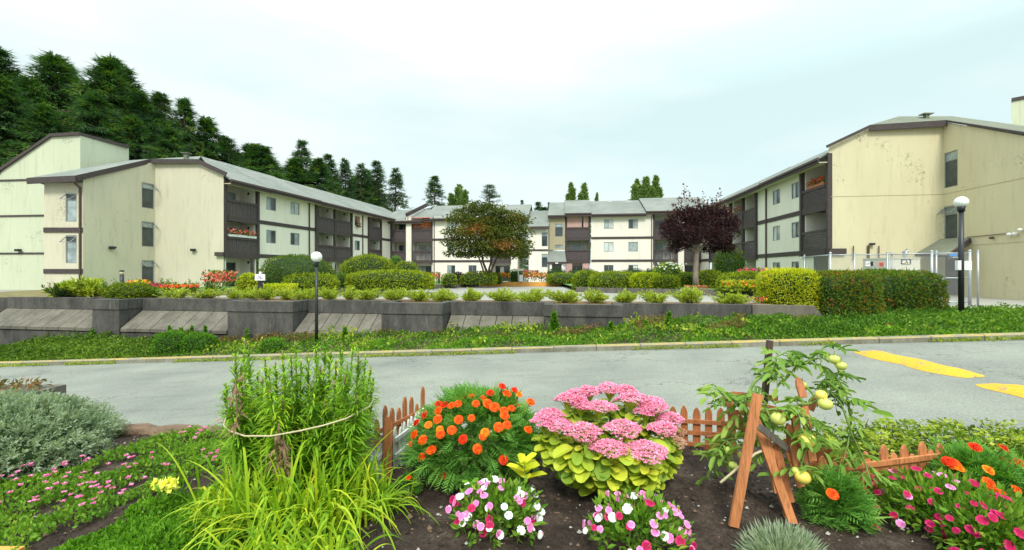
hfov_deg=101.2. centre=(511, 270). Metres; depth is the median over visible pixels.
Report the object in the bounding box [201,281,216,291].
garden plant
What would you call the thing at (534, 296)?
heather shrub
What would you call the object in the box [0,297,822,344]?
retaining wall
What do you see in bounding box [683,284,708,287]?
flower clump
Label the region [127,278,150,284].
flower clump
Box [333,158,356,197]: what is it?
fir tree
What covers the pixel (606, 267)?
window
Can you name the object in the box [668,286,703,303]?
heather shrub
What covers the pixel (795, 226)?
window
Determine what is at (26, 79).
cedar tree
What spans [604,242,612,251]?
window
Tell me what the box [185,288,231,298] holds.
garden plant
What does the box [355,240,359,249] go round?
window
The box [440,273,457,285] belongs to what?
clipped shrub
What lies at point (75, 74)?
cedar tree
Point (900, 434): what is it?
shrub
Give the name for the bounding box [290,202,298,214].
window
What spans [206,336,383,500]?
lily clump
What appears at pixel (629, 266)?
window
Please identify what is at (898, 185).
apartment building
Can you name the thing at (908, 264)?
generator
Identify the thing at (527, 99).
sky
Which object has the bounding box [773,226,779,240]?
window
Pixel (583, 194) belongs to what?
poplar tree
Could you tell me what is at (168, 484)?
snapdragon
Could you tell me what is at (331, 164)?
fir tree
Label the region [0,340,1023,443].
road
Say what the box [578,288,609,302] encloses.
heather shrub
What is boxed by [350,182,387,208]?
cedar tree
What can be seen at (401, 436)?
picket fence
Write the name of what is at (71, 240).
window
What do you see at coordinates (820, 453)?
picket fence
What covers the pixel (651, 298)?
heather shrub
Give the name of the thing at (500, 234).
maple tree
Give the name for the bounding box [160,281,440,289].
flower bed soil
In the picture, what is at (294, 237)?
window
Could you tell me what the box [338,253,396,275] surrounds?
clipped shrub
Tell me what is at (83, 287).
shrub
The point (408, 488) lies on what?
marigold plant
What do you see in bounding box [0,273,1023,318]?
plaza
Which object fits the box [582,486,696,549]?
bedding plant
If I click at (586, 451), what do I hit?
sedum plant
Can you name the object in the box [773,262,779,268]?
window
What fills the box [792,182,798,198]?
window
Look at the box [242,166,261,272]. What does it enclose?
cedar tree
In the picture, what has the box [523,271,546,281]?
flower clump
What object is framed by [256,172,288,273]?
cedar tree
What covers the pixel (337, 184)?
fir tree
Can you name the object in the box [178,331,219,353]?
round shrub
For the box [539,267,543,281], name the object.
sign
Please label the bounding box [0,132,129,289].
apartment building
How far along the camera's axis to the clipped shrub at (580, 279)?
28.92 m
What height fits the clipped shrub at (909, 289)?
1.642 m
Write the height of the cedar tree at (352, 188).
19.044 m
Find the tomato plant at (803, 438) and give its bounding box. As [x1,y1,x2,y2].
[691,343,905,507]
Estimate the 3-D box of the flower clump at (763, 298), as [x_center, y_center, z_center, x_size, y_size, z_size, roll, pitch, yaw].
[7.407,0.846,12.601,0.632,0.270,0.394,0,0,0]
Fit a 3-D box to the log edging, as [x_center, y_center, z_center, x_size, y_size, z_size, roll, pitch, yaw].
[-2.399,1.183,3.059,0.934,0.136,0.129,0,0,5]
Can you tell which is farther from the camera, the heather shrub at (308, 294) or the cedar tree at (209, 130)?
the cedar tree at (209, 130)
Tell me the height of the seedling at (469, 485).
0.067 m
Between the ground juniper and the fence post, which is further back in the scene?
the ground juniper
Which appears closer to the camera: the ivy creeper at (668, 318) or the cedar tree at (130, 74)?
the ivy creeper at (668, 318)
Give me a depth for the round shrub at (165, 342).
11.83 m
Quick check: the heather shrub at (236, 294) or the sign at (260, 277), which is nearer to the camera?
the heather shrub at (236, 294)
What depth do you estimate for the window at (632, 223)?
49.60 m
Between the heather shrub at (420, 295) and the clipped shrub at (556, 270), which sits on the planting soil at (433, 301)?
the heather shrub at (420, 295)
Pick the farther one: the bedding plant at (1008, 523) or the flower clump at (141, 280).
the flower clump at (141, 280)
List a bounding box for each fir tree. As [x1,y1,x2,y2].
[284,139,312,184]
[321,153,344,195]
[332,183,344,195]
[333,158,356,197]
[348,163,376,204]
[367,160,391,209]
[380,167,412,211]
[421,176,447,208]
[479,184,523,267]
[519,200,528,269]
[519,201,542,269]
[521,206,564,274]
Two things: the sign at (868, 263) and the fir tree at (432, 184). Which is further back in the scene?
the fir tree at (432, 184)
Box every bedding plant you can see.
[445,471,547,547]
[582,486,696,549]
[868,465,1023,549]
[926,487,1023,549]
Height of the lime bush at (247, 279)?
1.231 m
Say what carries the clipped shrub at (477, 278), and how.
on the flower bed soil at (234, 287)
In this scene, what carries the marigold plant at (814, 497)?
on the garden soil at (706, 536)
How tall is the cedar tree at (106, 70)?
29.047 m
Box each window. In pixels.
[59,193,76,221]
[59,235,76,262]
[142,182,157,208]
[142,221,157,246]
[142,260,157,281]
[266,196,275,210]
[266,230,275,243]
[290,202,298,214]
[290,233,298,244]
[355,216,359,225]
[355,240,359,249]
[447,265,454,273]
[469,265,476,272]
[542,232,547,245]
[542,254,547,266]
[555,224,562,236]
[604,219,612,228]
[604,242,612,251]
[604,265,612,273]
[628,219,637,228]
[628,242,637,251]
[628,265,637,269]
[773,189,779,204]
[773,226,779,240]
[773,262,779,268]
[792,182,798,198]
[792,222,798,237]
[792,262,798,267]
[938,205,957,238]
[945,150,957,187]
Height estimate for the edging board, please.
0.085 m
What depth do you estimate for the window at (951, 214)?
23.64 m
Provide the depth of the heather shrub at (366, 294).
13.71 m
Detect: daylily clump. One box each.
[138,420,439,549]
[719,278,756,292]
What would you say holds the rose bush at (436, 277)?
on the plaza
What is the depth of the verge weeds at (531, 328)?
11.44 m
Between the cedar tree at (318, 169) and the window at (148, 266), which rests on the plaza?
the cedar tree at (318, 169)
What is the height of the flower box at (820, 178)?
0.643 m
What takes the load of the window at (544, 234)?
in the apartment building at (601, 236)
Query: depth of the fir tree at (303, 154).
65.43 m
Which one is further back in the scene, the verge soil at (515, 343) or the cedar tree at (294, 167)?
the cedar tree at (294, 167)
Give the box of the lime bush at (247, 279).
[234,272,257,293]
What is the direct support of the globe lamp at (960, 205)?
on the verge soil at (515, 343)
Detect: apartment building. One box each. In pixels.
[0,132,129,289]
[26,152,395,287]
[387,197,710,281]
[700,112,1023,299]
[1011,96,1023,125]
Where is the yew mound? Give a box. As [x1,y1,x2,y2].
[101,282,156,298]
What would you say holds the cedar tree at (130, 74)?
on the plaza
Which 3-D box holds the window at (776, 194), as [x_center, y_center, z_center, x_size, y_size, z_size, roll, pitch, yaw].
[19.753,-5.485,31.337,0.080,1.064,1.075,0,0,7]
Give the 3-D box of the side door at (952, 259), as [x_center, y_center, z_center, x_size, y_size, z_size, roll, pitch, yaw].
[24.733,0.320,23.566,0.060,2.080,0.968,0,0,7]
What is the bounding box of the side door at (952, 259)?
[945,258,957,294]
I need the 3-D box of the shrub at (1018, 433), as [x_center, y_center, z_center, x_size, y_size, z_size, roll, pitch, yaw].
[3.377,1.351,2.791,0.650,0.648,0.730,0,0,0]
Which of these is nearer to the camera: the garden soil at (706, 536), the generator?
the garden soil at (706, 536)
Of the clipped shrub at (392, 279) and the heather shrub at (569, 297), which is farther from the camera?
the clipped shrub at (392, 279)
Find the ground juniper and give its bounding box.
[0,329,201,361]
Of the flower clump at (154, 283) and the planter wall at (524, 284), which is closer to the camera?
the flower clump at (154, 283)
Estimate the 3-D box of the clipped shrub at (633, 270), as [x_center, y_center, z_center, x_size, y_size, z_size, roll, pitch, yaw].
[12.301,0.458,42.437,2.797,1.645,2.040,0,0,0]
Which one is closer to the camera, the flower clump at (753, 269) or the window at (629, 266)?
the flower clump at (753, 269)
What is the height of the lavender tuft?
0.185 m
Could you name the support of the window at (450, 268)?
in the apartment building at (601, 236)
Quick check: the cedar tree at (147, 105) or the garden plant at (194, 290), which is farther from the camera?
the cedar tree at (147, 105)
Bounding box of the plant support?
[703,340,816,527]
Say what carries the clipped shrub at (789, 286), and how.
on the planting soil at (433, 301)
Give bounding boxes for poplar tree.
[445,184,469,205]
[564,182,575,200]
[577,182,589,199]
[628,176,657,199]
[634,178,641,197]
[652,175,663,197]
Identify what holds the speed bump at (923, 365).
on the road
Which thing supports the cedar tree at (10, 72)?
on the plaza
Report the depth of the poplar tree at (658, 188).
94.52 m
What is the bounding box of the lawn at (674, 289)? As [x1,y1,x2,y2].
[542,281,714,289]
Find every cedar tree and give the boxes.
[0,46,29,106]
[0,76,40,166]
[0,102,67,165]
[0,107,29,163]
[10,73,59,140]
[13,49,85,141]
[25,52,159,152]
[43,65,85,116]
[46,91,138,159]
[68,66,156,153]
[108,63,164,148]
[112,87,165,149]
[113,114,161,159]
[133,90,192,156]
[147,127,189,158]
[166,97,211,157]
[179,133,212,159]
[191,115,238,164]
[209,133,243,165]
[236,142,252,163]
[236,142,264,171]
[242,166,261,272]
[251,144,293,270]
[256,157,312,272]
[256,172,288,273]
[301,157,350,195]
[346,178,359,197]
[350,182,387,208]
[373,183,393,211]
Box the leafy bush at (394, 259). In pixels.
[390,255,402,268]
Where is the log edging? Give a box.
[117,423,231,438]
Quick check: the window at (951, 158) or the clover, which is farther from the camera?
the window at (951, 158)
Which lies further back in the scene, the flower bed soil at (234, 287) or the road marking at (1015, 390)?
the flower bed soil at (234, 287)
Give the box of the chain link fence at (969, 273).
[804,250,978,304]
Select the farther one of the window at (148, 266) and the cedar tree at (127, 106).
the cedar tree at (127, 106)
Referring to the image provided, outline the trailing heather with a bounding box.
[0,374,52,391]
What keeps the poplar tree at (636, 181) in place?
on the plaza
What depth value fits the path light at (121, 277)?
20.93 m
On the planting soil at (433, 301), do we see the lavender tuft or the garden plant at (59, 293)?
the garden plant at (59, 293)
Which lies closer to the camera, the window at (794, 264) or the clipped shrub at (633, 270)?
the window at (794, 264)
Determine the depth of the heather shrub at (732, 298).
12.17 m
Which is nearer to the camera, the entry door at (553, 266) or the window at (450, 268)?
the entry door at (553, 266)
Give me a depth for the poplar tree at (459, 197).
73.44 m
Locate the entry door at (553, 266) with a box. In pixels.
[550,264,563,271]
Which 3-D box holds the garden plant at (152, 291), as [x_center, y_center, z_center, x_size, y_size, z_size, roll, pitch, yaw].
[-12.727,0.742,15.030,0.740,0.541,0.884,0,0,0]
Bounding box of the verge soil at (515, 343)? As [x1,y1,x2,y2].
[52,314,1022,361]
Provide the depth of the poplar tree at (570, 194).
89.67 m
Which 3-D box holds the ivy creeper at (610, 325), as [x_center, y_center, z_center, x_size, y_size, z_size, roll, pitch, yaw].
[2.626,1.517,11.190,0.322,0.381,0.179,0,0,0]
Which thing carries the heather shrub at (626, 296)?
on the planting soil at (433, 301)
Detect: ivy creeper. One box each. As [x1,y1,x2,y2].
[203,325,207,332]
[243,328,250,339]
[341,327,347,336]
[547,310,560,331]
[608,321,614,330]
[663,310,674,327]
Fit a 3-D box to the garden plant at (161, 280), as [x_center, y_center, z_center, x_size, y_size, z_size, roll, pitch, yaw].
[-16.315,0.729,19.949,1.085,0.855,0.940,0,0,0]
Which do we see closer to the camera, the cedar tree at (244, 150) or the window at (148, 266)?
the window at (148, 266)
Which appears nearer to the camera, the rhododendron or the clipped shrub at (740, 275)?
the clipped shrub at (740, 275)
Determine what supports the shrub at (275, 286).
on the plaza
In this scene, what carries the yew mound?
on the planting soil at (433, 301)
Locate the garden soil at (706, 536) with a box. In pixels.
[0,433,1023,549]
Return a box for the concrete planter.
[1,384,65,397]
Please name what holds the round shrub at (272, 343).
on the verge soil at (515, 343)
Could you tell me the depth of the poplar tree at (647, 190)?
92.19 m
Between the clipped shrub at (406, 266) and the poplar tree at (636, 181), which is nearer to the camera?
the clipped shrub at (406, 266)
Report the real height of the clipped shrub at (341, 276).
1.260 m
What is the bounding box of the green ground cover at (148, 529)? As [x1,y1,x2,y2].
[48,482,304,549]
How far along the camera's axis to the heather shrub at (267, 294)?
14.21 m
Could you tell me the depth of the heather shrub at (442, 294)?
13.37 m
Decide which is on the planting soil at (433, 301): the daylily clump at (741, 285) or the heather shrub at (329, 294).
the heather shrub at (329, 294)
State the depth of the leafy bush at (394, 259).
42.11 m
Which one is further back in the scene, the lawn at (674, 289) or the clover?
the lawn at (674, 289)
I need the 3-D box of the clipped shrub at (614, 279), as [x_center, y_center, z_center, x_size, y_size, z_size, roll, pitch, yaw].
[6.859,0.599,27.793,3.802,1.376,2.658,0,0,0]
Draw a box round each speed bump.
[855,350,984,377]
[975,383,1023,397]
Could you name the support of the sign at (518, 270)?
on the planter wall at (524, 284)
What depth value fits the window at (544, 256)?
49.95 m
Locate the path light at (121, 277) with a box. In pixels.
[119,270,123,281]
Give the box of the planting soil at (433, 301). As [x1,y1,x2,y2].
[85,296,775,304]
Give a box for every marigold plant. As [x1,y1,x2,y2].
[397,379,545,495]
[397,467,423,496]
[793,462,890,534]
[917,436,1023,504]
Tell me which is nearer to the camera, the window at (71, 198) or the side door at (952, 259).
the side door at (952, 259)
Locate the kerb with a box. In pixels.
[0,332,1023,366]
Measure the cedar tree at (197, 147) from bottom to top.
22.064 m
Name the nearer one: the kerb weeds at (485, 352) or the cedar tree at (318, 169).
the kerb weeds at (485, 352)
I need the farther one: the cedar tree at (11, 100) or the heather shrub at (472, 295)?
the cedar tree at (11, 100)
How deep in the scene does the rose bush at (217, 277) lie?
19.74 m
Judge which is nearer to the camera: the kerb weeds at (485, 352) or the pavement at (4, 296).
the kerb weeds at (485, 352)
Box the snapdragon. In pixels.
[143,473,191,507]
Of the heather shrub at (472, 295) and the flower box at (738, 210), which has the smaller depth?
the heather shrub at (472, 295)
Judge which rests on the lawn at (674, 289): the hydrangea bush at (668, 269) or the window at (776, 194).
the hydrangea bush at (668, 269)
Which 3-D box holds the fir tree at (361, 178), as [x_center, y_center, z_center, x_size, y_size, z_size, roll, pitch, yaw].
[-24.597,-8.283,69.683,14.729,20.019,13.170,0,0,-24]
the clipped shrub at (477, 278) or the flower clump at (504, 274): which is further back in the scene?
the flower clump at (504, 274)
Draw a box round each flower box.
[227,228,256,238]
[412,225,430,228]
[732,206,740,213]
[805,176,825,188]
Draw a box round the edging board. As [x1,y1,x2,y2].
[0,546,24,549]
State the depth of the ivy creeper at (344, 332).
12.21 m
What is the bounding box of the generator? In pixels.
[863,249,920,271]
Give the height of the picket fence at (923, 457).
0.327 m
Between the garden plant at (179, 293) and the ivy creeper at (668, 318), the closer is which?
the ivy creeper at (668, 318)
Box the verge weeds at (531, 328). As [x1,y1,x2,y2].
[198,311,822,351]
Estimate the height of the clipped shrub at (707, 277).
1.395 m
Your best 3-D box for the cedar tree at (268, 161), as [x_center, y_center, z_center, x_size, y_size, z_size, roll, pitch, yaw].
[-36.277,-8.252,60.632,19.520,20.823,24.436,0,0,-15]
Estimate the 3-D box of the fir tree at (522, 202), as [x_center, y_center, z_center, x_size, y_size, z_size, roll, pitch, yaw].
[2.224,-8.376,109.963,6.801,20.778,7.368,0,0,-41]
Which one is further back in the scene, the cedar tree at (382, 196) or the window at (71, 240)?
the cedar tree at (382, 196)
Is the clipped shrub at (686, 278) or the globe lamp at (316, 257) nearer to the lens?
the globe lamp at (316, 257)
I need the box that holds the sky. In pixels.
[0,0,1023,270]
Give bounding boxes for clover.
[360,318,1023,350]
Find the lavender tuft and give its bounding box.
[732,516,829,549]
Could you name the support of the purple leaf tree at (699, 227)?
on the mulch ring
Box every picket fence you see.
[369,444,382,480]
[374,386,426,454]
[393,408,423,467]
[670,405,739,452]
[801,447,835,488]
[818,441,949,502]
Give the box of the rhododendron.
[711,245,748,272]
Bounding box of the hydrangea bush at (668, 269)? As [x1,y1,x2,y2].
[653,261,685,276]
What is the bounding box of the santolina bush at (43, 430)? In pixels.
[0,386,131,483]
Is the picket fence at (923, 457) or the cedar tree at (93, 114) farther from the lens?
the cedar tree at (93, 114)
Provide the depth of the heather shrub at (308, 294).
13.98 m
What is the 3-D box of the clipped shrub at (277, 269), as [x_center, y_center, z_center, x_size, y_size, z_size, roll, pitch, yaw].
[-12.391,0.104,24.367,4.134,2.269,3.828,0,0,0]
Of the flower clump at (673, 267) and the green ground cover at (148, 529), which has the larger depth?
the flower clump at (673, 267)
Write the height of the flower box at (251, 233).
0.652 m
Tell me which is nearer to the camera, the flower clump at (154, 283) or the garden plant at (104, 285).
the garden plant at (104, 285)
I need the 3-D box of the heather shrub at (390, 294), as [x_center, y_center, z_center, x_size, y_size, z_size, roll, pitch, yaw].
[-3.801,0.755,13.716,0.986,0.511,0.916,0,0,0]
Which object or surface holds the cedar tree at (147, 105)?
on the plaza
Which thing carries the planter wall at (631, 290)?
on the plaza
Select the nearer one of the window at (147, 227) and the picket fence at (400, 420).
the picket fence at (400, 420)
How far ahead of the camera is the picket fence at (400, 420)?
2.80 m
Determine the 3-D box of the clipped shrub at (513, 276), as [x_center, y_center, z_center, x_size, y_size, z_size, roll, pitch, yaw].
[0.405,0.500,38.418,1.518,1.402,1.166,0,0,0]
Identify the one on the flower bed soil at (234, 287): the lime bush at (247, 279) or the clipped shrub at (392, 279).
the clipped shrub at (392, 279)
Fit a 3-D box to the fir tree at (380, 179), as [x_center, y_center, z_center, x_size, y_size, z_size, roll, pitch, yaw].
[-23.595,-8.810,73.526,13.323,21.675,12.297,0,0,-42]
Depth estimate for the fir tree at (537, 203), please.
100.14 m
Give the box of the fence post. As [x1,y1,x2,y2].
[382,416,392,480]
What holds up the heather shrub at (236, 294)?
on the planting soil at (433, 301)
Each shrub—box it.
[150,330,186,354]
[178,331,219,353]
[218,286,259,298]
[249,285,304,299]
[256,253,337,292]
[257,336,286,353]
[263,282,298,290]
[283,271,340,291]
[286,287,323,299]
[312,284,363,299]
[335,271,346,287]
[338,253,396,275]
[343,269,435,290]
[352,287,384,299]
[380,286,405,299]
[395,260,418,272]
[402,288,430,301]
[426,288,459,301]
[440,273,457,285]
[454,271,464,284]
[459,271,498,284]
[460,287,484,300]
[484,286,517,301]
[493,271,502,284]
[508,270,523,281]
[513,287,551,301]
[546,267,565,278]
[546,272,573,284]
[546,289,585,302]
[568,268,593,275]
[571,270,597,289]
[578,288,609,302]
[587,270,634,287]
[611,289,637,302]
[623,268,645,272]
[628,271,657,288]
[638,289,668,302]
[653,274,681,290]
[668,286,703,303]
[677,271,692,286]
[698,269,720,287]
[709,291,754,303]
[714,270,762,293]
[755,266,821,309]
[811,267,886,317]
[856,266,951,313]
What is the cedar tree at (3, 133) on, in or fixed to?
on the plaza
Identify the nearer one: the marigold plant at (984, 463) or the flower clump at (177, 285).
the marigold plant at (984, 463)
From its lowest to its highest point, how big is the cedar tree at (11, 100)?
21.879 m
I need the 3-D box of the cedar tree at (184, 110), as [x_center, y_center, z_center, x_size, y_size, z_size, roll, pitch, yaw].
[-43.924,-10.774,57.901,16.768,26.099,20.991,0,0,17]
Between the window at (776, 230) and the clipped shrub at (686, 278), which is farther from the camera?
the window at (776, 230)
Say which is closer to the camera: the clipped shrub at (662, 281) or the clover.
the clover
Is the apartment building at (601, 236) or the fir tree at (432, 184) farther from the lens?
the fir tree at (432, 184)
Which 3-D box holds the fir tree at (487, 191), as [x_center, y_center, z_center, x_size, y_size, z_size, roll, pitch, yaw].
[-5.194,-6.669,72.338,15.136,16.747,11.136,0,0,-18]
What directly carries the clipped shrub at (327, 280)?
on the flower bed soil at (234, 287)
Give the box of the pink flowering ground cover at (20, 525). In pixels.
[0,418,235,549]
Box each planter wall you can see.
[97,284,479,295]
[480,282,560,286]
[576,287,759,296]
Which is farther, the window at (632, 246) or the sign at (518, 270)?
the window at (632, 246)
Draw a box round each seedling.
[461,477,478,493]
[506,452,546,478]
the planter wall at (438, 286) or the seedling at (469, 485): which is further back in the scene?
the planter wall at (438, 286)
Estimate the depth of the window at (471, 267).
52.07 m
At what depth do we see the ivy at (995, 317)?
10.18 m
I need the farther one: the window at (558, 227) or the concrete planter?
the window at (558, 227)
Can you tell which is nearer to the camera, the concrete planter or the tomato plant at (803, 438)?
the tomato plant at (803, 438)
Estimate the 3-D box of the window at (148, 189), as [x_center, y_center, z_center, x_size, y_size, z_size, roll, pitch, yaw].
[-25.142,-5.203,29.195,0.477,1.755,0.843,0,0,9]
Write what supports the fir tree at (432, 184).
on the plaza
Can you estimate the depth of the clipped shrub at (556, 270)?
44.01 m
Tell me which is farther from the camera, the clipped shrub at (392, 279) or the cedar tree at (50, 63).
the cedar tree at (50, 63)
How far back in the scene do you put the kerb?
9.98 m
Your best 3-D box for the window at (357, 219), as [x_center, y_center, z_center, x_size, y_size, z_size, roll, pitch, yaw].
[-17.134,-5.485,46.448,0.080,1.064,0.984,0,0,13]
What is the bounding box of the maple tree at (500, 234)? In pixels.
[439,199,536,273]
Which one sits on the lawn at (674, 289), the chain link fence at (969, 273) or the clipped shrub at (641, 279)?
the clipped shrub at (641, 279)
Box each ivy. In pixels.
[0,306,1023,360]
[730,302,1023,338]
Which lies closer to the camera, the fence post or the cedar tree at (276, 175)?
the fence post
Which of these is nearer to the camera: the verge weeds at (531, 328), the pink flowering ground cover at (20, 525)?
the pink flowering ground cover at (20, 525)
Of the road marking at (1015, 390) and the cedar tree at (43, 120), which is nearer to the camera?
the road marking at (1015, 390)
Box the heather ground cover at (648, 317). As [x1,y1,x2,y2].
[215,311,894,345]
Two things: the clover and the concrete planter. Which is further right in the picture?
the clover
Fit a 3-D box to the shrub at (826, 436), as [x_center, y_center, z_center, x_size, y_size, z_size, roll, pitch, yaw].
[2.082,1.131,2.672,0.656,0.274,0.815,0,0,0]
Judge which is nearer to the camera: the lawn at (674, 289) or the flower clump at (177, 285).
the flower clump at (177, 285)
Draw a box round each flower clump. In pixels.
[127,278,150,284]
[145,281,162,287]
[154,282,200,289]
[495,272,509,281]
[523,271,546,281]
[656,262,686,274]
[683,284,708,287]
[736,266,770,274]
[748,296,772,302]
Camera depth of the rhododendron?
30.92 m
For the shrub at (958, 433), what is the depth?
2.83 m
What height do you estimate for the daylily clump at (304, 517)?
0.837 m
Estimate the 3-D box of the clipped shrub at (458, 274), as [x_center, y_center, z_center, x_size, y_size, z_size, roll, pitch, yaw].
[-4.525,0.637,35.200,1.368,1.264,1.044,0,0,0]
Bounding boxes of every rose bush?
[200,269,239,290]
[429,271,441,283]
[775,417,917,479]
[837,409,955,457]
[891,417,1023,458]
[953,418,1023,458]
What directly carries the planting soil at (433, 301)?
on the plaza
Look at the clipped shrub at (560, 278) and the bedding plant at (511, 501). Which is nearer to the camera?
the bedding plant at (511, 501)
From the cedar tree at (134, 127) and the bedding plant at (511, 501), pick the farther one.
the cedar tree at (134, 127)
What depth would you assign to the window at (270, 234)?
34.50 m
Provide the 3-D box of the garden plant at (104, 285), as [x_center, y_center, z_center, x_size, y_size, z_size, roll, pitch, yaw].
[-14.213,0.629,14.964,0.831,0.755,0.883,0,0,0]
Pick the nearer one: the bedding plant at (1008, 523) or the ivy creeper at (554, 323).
the bedding plant at (1008, 523)
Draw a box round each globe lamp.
[311,252,321,345]
[953,197,971,311]
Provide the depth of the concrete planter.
3.63 m
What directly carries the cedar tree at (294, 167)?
on the plaza
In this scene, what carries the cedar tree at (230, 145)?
on the plaza
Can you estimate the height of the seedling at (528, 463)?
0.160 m
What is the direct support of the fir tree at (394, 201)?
on the plaza
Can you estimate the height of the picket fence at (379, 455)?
0.232 m
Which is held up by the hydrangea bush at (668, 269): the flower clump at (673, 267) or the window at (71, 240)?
the flower clump at (673, 267)
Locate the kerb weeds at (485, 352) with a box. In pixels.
[0,335,1023,367]
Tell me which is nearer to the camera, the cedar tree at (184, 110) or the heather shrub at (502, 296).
the heather shrub at (502, 296)
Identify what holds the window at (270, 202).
in the apartment building at (152, 220)
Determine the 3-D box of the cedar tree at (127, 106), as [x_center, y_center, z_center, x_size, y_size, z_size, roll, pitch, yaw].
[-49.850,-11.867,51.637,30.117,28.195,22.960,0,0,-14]
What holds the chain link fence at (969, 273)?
on the plaza
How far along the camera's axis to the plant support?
2.02 m
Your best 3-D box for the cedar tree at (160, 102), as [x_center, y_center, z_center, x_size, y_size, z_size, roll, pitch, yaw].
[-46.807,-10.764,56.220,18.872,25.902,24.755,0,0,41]
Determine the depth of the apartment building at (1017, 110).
29.95 m
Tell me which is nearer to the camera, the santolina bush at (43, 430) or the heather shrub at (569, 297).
the santolina bush at (43, 430)
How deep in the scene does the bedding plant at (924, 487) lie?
1.94 m
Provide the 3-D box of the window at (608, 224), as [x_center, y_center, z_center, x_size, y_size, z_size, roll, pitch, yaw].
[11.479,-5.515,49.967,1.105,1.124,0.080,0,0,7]
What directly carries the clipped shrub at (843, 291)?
on the verge soil at (515, 343)
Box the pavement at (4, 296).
[0,289,157,312]
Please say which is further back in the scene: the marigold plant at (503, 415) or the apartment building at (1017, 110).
the apartment building at (1017, 110)
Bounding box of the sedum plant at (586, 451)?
[529,381,687,501]
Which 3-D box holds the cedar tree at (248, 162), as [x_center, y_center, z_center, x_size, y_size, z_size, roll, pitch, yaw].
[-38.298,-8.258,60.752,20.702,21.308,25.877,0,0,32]
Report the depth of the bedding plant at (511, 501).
1.87 m
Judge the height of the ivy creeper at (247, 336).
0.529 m
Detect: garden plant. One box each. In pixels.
[41,282,71,296]
[94,278,120,290]
[143,284,165,297]
[153,287,197,297]
[155,278,180,291]
[185,279,199,292]
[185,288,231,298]
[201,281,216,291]
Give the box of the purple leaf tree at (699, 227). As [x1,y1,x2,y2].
[658,183,741,284]
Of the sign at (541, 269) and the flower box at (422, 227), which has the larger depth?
the flower box at (422, 227)
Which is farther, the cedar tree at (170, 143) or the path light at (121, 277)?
the cedar tree at (170, 143)
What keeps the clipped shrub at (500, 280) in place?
on the plaza
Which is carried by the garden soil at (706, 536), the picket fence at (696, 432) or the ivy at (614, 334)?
the picket fence at (696, 432)
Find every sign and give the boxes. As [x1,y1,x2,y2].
[255,272,264,289]
[513,269,523,281]
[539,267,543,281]
[865,261,872,265]
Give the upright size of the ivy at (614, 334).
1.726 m
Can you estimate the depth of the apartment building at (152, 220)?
29.86 m
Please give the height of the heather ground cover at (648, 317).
1.143 m
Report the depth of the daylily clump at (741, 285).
21.52 m

